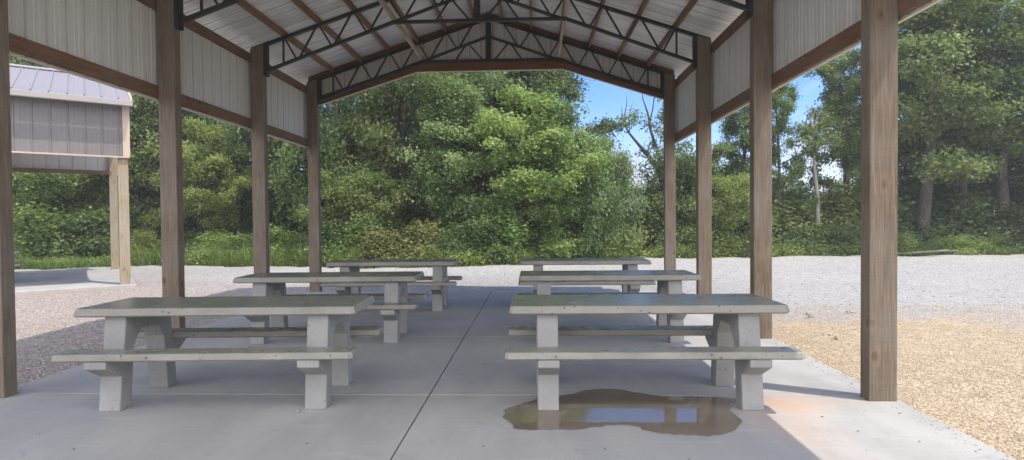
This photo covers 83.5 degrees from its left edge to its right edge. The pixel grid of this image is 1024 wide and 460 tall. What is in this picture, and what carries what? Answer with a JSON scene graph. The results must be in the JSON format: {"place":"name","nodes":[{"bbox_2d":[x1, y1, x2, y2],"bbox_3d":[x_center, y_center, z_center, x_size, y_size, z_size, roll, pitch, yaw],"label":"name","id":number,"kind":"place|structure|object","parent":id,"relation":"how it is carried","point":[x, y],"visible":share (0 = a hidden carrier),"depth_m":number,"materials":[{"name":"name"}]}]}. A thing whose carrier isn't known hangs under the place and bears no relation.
{"place":"outdoors","nodes":[
{"label":"outdoors","id":0,"kind":"place"},
{"bbox_2d":[9,63,132,284],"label":"pavilion","id":1,"kind":"structure","parent":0,"point":[64,122],"depth_m":12.81,"materials":[{"name":"grey wood"}]},
{"bbox_2d":[15,286,327,384],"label":"crushed gravel","id":2,"kind":"structure","parent":0,"point":[44,340],"depth_m":8.13,"materials":[{"name":"grey gravel"}]},
{"bbox_2d":[14,0,1019,215],"label":"sky","id":3,"kind":"structure","parent":0,"point":[605,98],"materials":[{"name":"blue"}]},
{"bbox_2d":[14,254,1023,459],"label":"gravel lot","id":4,"kind":"structure","parent":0,"point":[150,276],"depth_m":9.64,"materials":[{"name":"beige gravel"}]},
{"bbox_2d":[15,269,136,294],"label":"pavilion slab","id":5,"kind":"structure","parent":4,"relation":"on","point":[40,282],"depth_m":13.89,"materials":[{"name":"concrete"}]},
{"bbox_2d":[14,250,23,265],"bbox_3d":[-12.751,0.891,13.366,2.070,0.762,1.045,-1,1,-37],"label":"picnic table","id":6,"kind":"object","parent":5,"relation":"on","point":[17,263],"visible":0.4,"depth_m":13.69,"materials":[{"name":"concrete"}]},
{"bbox_2d":[772,303,1023,459],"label":"sandy pebbles","id":7,"kind":"object","parent":4,"relation":"on","point":[937,383],"visible":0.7,"depth_m":5.92,"materials":[{"name":"beige gravel"}]},
{"bbox_2d":[806,310,1020,375],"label":"weeds","id":8,"kind":"object","parent":4,"relation":"on","point":[847,313],"visible":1,"depth_m":8.17,"materials":[{"name":"plant"}]},
{"bbox_2d":[898,249,963,253],"bbox_3d":[15.747,0.816,21.487,2.561,0.168,0.236,0,1,1],"label":"fallen log","id":9,"kind":"object","parent":4,"relation":"on","point":[932,251],"visible":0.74,"depth_m":21.45,"materials":[{"name":"brown wood"}]},
{"bbox_2d":[14,225,1023,269],"bbox_3d":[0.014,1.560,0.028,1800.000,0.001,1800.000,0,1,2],"label":"ground","id":10,"kind":"structure","parent":0,"point":[477,265],"depth_m":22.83,"materials":[{"name":"green plant"}]},
{"bbox_2d":[13,211,50,259],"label":"shrub","id":11,"kind":"object","parent":10,"relation":"on","point":[19,233],"visible":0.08,"depth_m":20.96,"materials":[{"name":"green plant"}]},
{"bbox_2d":[13,197,110,261],"bbox_3d":[-17.064,0.275,21.017,3.446,2.935,4.724,0,1,41],"label":"shrub","id":12,"kind":"object","parent":10,"relation":"on","point":[46,223],"visible":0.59,"depth_m":20.56,"materials":[{"name":"green plant"}]},
{"bbox_2d":[9,55,135,242],"bbox_3d":[-21.195,-4.022,26.184,8.804,11.250,7.904,0,1,7],"label":"tree","id":13,"kind":"object","parent":10,"relation":"on","point":[20,61],"visible":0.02,"depth_m":24.40,"materials":[{"name":"green plant"}]},
{"bbox_2d":[29,206,132,260],"bbox_3d":[-15.867,0.399,21.535,4.281,2.574,3.285,-1,1,-31],"label":"shrub","id":14,"kind":"object","parent":10,"relation":"on","point":[88,223],"visible":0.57,"depth_m":20.99,"materials":[{"name":"green plant"}]},
{"bbox_2d":[12,120,159,253],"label":"tree","id":15,"kind":"object","parent":10,"relation":"on","point":[37,183],"visible":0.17,"depth_m":22.59,"materials":[{"name":"green plant"}]},
{"bbox_2d":[57,93,193,237],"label":"tree","id":16,"kind":"object","parent":10,"relation":"on","point":[145,128],"visible":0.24,"depth_m":23.69,"materials":[{"name":"green plant"}]},
{"bbox_2d":[130,224,160,263],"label":"shrub","id":17,"kind":"object","parent":10,"relation":"on","point":[141,236],"visible":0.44,"depth_m":20.35,"materials":[{"name":"green plant"}]},
{"bbox_2d":[130,213,208,260],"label":"shrub","id":18,"kind":"object","parent":10,"relation":"on","point":[156,229],"visible":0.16,"depth_m":21.10,"materials":[{"name":"green plant"}]},
{"bbox_2d":[129,103,235,238],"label":"tree","id":19,"kind":"object","parent":10,"relation":"on","point":[151,196],"visible":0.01,"depth_m":26.52,"materials":[{"name":"green plant"}]},
{"bbox_2d":[134,115,251,251],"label":"tree","id":20,"kind":"object","parent":10,"relation":"on","point":[205,155],"visible":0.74,"depth_m":21.48,"materials":[{"name":"green plant"}]},
{"bbox_2d":[184,227,235,264],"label":"shrub","id":21,"kind":"object","parent":10,"relation":"on","point":[207,237],"visible":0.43,"depth_m":20.44,"materials":[{"name":"green plant"}]},
{"bbox_2d":[201,230,272,264],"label":"shrub","id":22,"kind":"object","parent":10,"relation":"on","point":[238,241],"visible":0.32,"depth_m":20.30,"materials":[{"name":"green plant"}]},
{"bbox_2d":[155,109,320,244],"bbox_3d":[-12.122,-4.793,26.398,7.465,12.718,8.314,-1,1,-28],"label":"tree","id":23,"kind":"object","parent":10,"relation":"on","point":[195,116],"visible":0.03,"depth_m":24.71,"materials":[{"name":"green plant"}]},
{"bbox_2d":[237,220,305,264],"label":"shrub","id":24,"kind":"object","parent":10,"relation":"on","point":[280,235],"visible":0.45,"depth_m":20.11,"materials":[{"name":"green plant"}]},
{"bbox_2d":[212,102,353,256],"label":"tree","id":25,"kind":"object","parent":10,"relation":"on","point":[244,139],"visible":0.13,"depth_m":23.01,"materials":[{"name":"green plant"}]},
{"bbox_2d":[290,219,351,266],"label":"shrub","id":26,"kind":"object","parent":10,"relation":"on","point":[323,229],"visible":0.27,"depth_m":19.29,"materials":[{"name":"green plant"}]},
{"bbox_2d":[268,81,417,241],"bbox_3d":[-7.189,-4.318,22.929,7.092,11.739,6.367,0,1,44],"label":"tree","id":27,"kind":"object","parent":10,"relation":"on","point":[283,185],"visible":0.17,"depth_m":21.62,"materials":[{"name":"green plant"}]},
{"bbox_2d":[286,156,421,255],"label":"tree","id":28,"kind":"object","parent":10,"relation":"on","point":[364,193],"visible":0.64,"depth_m":19.89,"materials":[{"name":"green plant"}]},
{"bbox_2d":[321,212,392,259],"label":"shrub","id":29,"kind":"object","parent":10,"relation":"on","point":[364,226],"visible":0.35,"depth_m":19.25,"materials":[{"name":"green plant"}]},
{"bbox_2d":[340,224,415,268],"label":"shrub","id":30,"kind":"object","parent":10,"relation":"on","point":[384,242],"visible":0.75,"depth_m":18.39,"materials":[{"name":"green plant"}]},
{"bbox_2d":[307,72,493,246],"bbox_3d":[-4.204,-4.706,23.564,7.508,12.497,6.783,0,1,17],"label":"tree","id":31,"kind":"object","parent":10,"relation":"on","point":[375,140],"visible":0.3,"depth_m":22.28,"materials":[{"name":"green plant"}]},
{"bbox_2d":[390,218,448,266],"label":"shrub","id":32,"kind":"object","parent":10,"relation":"on","point":[421,236],"visible":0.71,"depth_m":18.97,"materials":[{"name":"green plant"}]},
{"bbox_2d":[414,218,475,264],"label":"shrub","id":33,"kind":"object","parent":10,"relation":"on","point":[447,238],"visible":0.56,"depth_m":18.86,"materials":[{"name":"green plant"}]},
{"bbox_2d":[390,73,534,241],"bbox_3d":[-2.059,-2.399,22.267,6.123,7.558,5.659,0,1,18],"label":"tree","id":34,"kind":"object","parent":10,"relation":"on","point":[442,135],"visible":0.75,"depth_m":21.19,"materials":[{"name":"green plant"}]},
{"bbox_2d":[439,214,521,265],"bbox_3d":[-1.054,0.482,19.342,2.669,2.059,3.478,-1,1,-37],"label":"shrub","id":35,"kind":"object","parent":10,"relation":"on","point":[482,230],"visible":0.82,"depth_m":18.78,"materials":[{"name":"green plant"}]},
{"bbox_2d":[390,71,583,220],"bbox_3d":[-1.322,-5.239,26.862,8.447,13.459,7.631,0,1,27],"label":"tree","id":36,"kind":"object","parent":10,"relation":"on","point":[486,81],"visible":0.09,"depth_m":24.76,"materials":[{"name":"green plant"}]},
{"bbox_2d":[0,290,1016,459],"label":"concrete slab","id":37,"kind":"structure","parent":10,"relation":"on","point":[378,408],"depth_m":4.27,"materials":[{"name":"grey concrete"}]},
{"bbox_2d":[51,295,382,411],"bbox_3d":[-2.235,0.957,4.630,2.174,0.762,1.045,-1,1,0],"label":"picnic table","id":38,"kind":"object","parent":37,"relation":"on","point":[327,354],"visible":1,"depth_m":4.33,"materials":[{"name":"concrete"}]},
{"bbox_2d":[233,271,428,343],"bbox_3d":[-2.159,0.916,6.929,2.174,0.762,1.045,-1,1,0],"label":"picnic table","id":39,"kind":"object","parent":37,"relation":"on","point":[396,305],"visible":0.65,"depth_m":6.63,"materials":[{"name":"concrete"}]},
{"bbox_2d":[320,259,462,310],"bbox_3d":[-1.878,0.873,9.219,2.070,0.762,1.045,0,1,1],"label":"picnic table","id":40,"kind":"object","parent":37,"relation":"on","point":[440,283],"visible":0.69,"depth_m":8.88,"materials":[{"name":"concrete"}]},
{"bbox_2d":[0,0,941,401],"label":"picnic pavilion","id":41,"kind":"structure","parent":37,"relation":"on","point":[262,70],"depth_m":8.08,"materials":[{"name":"brown wood"}]},
{"bbox_2d":[518,258,655,292],"bbox_3d":[1.147,0.847,9.149,2.070,0.762,1.045,0,1,2],"label":"picnic table","id":42,"kind":"object","parent":37,"relation":"on","point":[625,263],"visible":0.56,"depth_m":8.80,"materials":[{"name":"concrete"}]},
{"bbox_2d":[518,270,700,342],"bbox_3d":[1.120,0.888,6.828,2.122,0.762,1.045,0,1,2],"label":"picnic table","id":43,"kind":"object","parent":37,"relation":"on","point":[669,281],"visible":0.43,"depth_m":6.53,"materials":[{"name":"concrete"}]},
{"bbox_2d":[501,389,742,436],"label":"puddle","id":44,"kind":"object","parent":37,"relation":"on","point":[599,408],"visible":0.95,"depth_m":4.11,"materials":[{"name":"liquid"}]},
{"bbox_2d":[505,294,805,409],"bbox_3d":[1.017,0.930,4.546,2.112,0.762,1.045,0,1,2],"label":"picnic table","id":45,"kind":"object","parent":37,"relation":"on","point":[731,334],"visible":1,"depth_m":4.22,"materials":[{"name":"concrete"}]},
{"bbox_2d":[9,58,1010,243],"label":"background woods","id":46,"kind":"object","parent":10,"relation":"on","point":[300,229],"visible":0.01,"depth_m":31.40,"materials":[{"name":"green plant"}]},
{"bbox_2d":[467,206,584,261],"bbox_3d":[0.178,0.247,20.615,4.520,2.609,4.028,-1,1,-17],"label":"shrub","id":47,"kind":"object","parent":10,"relation":"on","point":[510,229],"visible":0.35,"depth_m":19.51,"materials":[{"name":"green plant"}]},
{"bbox_2d":[435,84,618,257],"bbox_3d":[0.417,-2.053,21.264,5.968,6.841,6.060,-1,1,-28],"label":"tree","id":48,"kind":"object","parent":10,"relation":"on","point":[527,128],"visible":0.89,"depth_m":20.25,"materials":[{"name":"green plant"}]},
{"bbox_2d":[515,205,578,253],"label":"shrub","id":49,"kind":"object","parent":10,"relation":"on","point":[567,235],"visible":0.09,"depth_m":21.84,"materials":[{"name":"green plant"}]},
{"bbox_2d":[534,201,592,257],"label":"shrub","id":50,"kind":"object","parent":10,"relation":"on","point":[573,224],"visible":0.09,"depth_m":21.94,"materials":[{"name":"green plant"}]},
{"bbox_2d":[479,70,650,210],"bbox_3d":[2.087,-3.427,25.531,7.242,9.555,7.806,-1,1,-19],"label":"tree","id":51,"kind":"object","parent":10,"relation":"on","point":[557,79],"visible":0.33,"depth_m":24.39,"materials":[{"name":"green plant"}]},
{"bbox_2d":[528,119,638,257],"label":"tree","id":52,"kind":"object","parent":10,"relation":"on","point":[591,201],"visible":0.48,"depth_m":21.43,"materials":[{"name":"green plant"}]},
{"bbox_2d":[569,213,623,257],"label":"shrub","id":53,"kind":"object","parent":10,"relation":"on","point":[606,248],"visible":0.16,"depth_m":21.29,"materials":[{"name":"green plant"}]},
{"bbox_2d":[590,137,650,257],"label":"tree","id":54,"kind":"object","parent":10,"relation":"on","point":[631,206],"visible":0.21,"depth_m":22.29,"materials":[{"name":"green plant"}]},
{"bbox_2d":[597,206,660,255],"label":"shrub","id":55,"kind":"object","parent":10,"relation":"on","point":[633,239],"visible":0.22,"depth_m":21.92,"materials":[{"name":"green plant"}]},
{"bbox_2d":[629,184,680,250],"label":"tree","id":56,"kind":"object","parent":10,"relation":"on","point":[646,193],"visible":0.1,"depth_m":24.43,"materials":[{"name":"green plant"}]},
{"bbox_2d":[621,94,695,194],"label":"leaning tree","id":57,"kind":"object","parent":10,"relation":"on","point":[653,143],"visible":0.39,"depth_m":25.16,"materials":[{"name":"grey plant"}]},
{"bbox_2d":[633,195,695,257],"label":"shrub","id":58,"kind":"object","parent":10,"relation":"on","point":[657,222],"visible":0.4,"depth_m":22.54,"materials":[{"name":"green plant"}]},
{"bbox_2d":[642,224,720,258],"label":"shrub","id":59,"kind":"object","parent":10,"relation":"on","point":[692,247],"visible":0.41,"depth_m":21.71,"materials":[{"name":"green plant"}]},
{"bbox_2d":[633,137,731,256],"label":"tree","id":60,"kind":"object","parent":10,"relation":"on","point":[685,170],"visible":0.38,"depth_m":23.21,"materials":[{"name":"green plant"}]},
{"bbox_2d":[680,207,749,257],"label":"shrub","id":61,"kind":"object","parent":10,"relation":"on","point":[721,231],"visible":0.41,"depth_m":21.54,"materials":[{"name":"green plant"}]},
{"bbox_2d":[684,170,780,256],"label":"tree","id":62,"kind":"object","parent":10,"relation":"on","point":[732,192],"visible":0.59,"depth_m":21.62,"materials":[{"name":"green plant"}]},
{"bbox_2d":[635,170,851,198],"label":"distant woods","id":63,"kind":"object","parent":10,"relation":"on","point":[839,180],"visible":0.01,"depth_m":82.95,"materials":[{"name":"green plant"}]},
{"bbox_2d":[711,95,788,203],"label":"tree","id":64,"kind":"object","parent":10,"relation":"on","point":[732,123],"visible":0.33,"depth_m":23.67,"materials":[{"name":"green plant"}]},
{"bbox_2d":[717,219,791,257],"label":"shrub","id":65,"kind":"object","parent":10,"relation":"on","point":[742,228],"visible":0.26,"depth_m":21.81,"materials":[{"name":"green plant"}]},
{"bbox_2d":[735,81,832,233],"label":"tree","id":66,"kind":"object","parent":10,"relation":"on","point":[798,164],"visible":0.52,"depth_m":23.25,"materials":[{"name":"green plant"}]},
{"bbox_2d":[772,194,848,252],"bbox_3d":[10.895,-0.050,24.657,5.371,2.982,6.027,-1,1,-4],"label":"shrub","id":67,"kind":"object","parent":10,"relation":"on","point":[790,218],"visible":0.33,"depth_m":23.15,"materials":[{"name":"green plant"}]},
{"bbox_2d":[772,221,851,255],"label":"shrub","id":68,"kind":"object","parent":10,"relation":"on","point":[794,236],"visible":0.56,"depth_m":22.14,"materials":[{"name":"green plant"}]},
{"bbox_2d":[772,178,855,234],"bbox_3d":[13.021,-0.451,25.830,4.459,4.002,6.114,-1,1,-40],"label":"shrub","id":69,"kind":"object","parent":10,"relation":"on","point":[790,195],"visible":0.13,"depth_m":25.46,"materials":[{"name":"green plant"}]},
{"bbox_2d":[786,99,845,236],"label":"slender tree","id":70,"kind":"object","parent":10,"relation":"on","point":[832,138],"visible":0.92,"depth_m":22.75,"materials":[{"name":"green plant"}]},
{"bbox_2d":[795,221,860,255],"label":"shrub","id":71,"kind":"object","parent":10,"relation":"on","point":[840,231],"visible":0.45,"depth_m":22.07,"materials":[{"name":"green plant"}]},
{"bbox_2d":[802,180,899,247],"bbox_3d":[14.174,-0.271,24.353,5.351,3.603,4.107,-1,1,-28],"label":"shrub","id":72,"kind":"object","parent":10,"relation":"on","point":[839,198],"visible":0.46,"depth_m":23.72,"materials":[{"name":"green plant"}]},
{"bbox_2d":[799,47,903,225],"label":"tree","id":73,"kind":"object","parent":10,"relation":"on","point":[835,94],"visible":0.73,"depth_m":23.94,"materials":[{"name":"green plant"}]},
{"bbox_2d":[831,22,950,185],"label":"tree","id":74,"kind":"object","parent":10,"relation":"on","point":[912,141],"visible":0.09,"depth_m":24.77,"materials":[{"name":"green plant"}]},
{"bbox_2d":[835,196,948,252],"bbox_3d":[15.332,-0.009,23.940,3.696,2.831,4.816,-3,2,-65],"label":"shrub","id":75,"kind":"object","parent":10,"relation":"on","point":[902,222],"visible":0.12,"depth_m":23.13,"materials":[{"name":"green plant"}]},
{"bbox_2d":[834,149,995,225],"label":"tree","id":76,"kind":"object","parent":10,"relation":"on","point":[903,172],"visible":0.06,"depth_m":28.72,"materials":[{"name":"green plant"}]},
{"bbox_2d":[814,0,1023,246],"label":"tree","id":77,"kind":"object","parent":10,"relation":"on","point":[913,42],"visible":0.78,"depth_m":21.99,"materials":[{"name":"green plant"}]},
{"bbox_2d":[897,228,946,255],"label":"shrub","id":78,"kind":"object","parent":10,"relation":"on","point":[904,238],"visible":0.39,"depth_m":21.96,"materials":[{"name":"green plant"}]},
{"bbox_2d":[913,233,981,255],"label":"shrub","id":79,"kind":"object","parent":10,"relation":"on","point":[953,240],"visible":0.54,"depth_m":21.91,"materials":[{"name":"green plant"}]},
{"bbox_2d":[898,1,1023,232],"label":"tree","id":80,"kind":"object","parent":10,"relation":"on","point":[1013,148],"visible":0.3,"depth_m":23.24,"materials":[{"name":"green plant"}]},
{"bbox_2d":[898,0,1023,240],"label":"tree","id":81,"kind":"object","parent":10,"relation":"on","point":[1002,191],"visible":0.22,"depth_m":23.69,"materials":[{"name":"green plant"}]},
{"bbox_2d":[898,156,1023,237],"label":"tree","id":82,"kind":"object","parent":10,"relation":"on","point":[938,188],"visible":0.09,"depth_m":27.50,"materials":[{"name":"green plant"}]},
{"bbox_2d":[905,189,1023,251],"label":"shrub","id":83,"kind":"object","parent":10,"relation":"on","point":[959,216],"visible":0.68,"depth_m":23.34,"materials":[{"name":"green plant"}]},
{"bbox_2d":[945,0,1023,192],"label":"tree","id":84,"kind":"object","parent":10,"relation":"on","point":[1009,156],"visible":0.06,"depth_m":24.55,"materials":[{"name":"green plant"}]},
{"bbox_2d":[956,114,1023,243],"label":"tree","id":85,"kind":"object","parent":10,"relation":"on","point":[1016,196],"visible":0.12,"depth_m":26.67,"materials":[{"name":"green plant"}]},
{"bbox_2d":[976,231,1014,254],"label":"shrub","id":86,"kind":"object","parent":10,"relation":"on","point":[996,238],"visible":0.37,"depth_m":22.04,"materials":[{"name":"green plant"}]},
{"bbox_2d":[973,200,1023,253],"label":"shrub","id":87,"kind":"object","parent":10,"relation":"on","point":[1016,214],"visible":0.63,"depth_m":22.71,"materials":[{"name":"green plant"}]}
]}

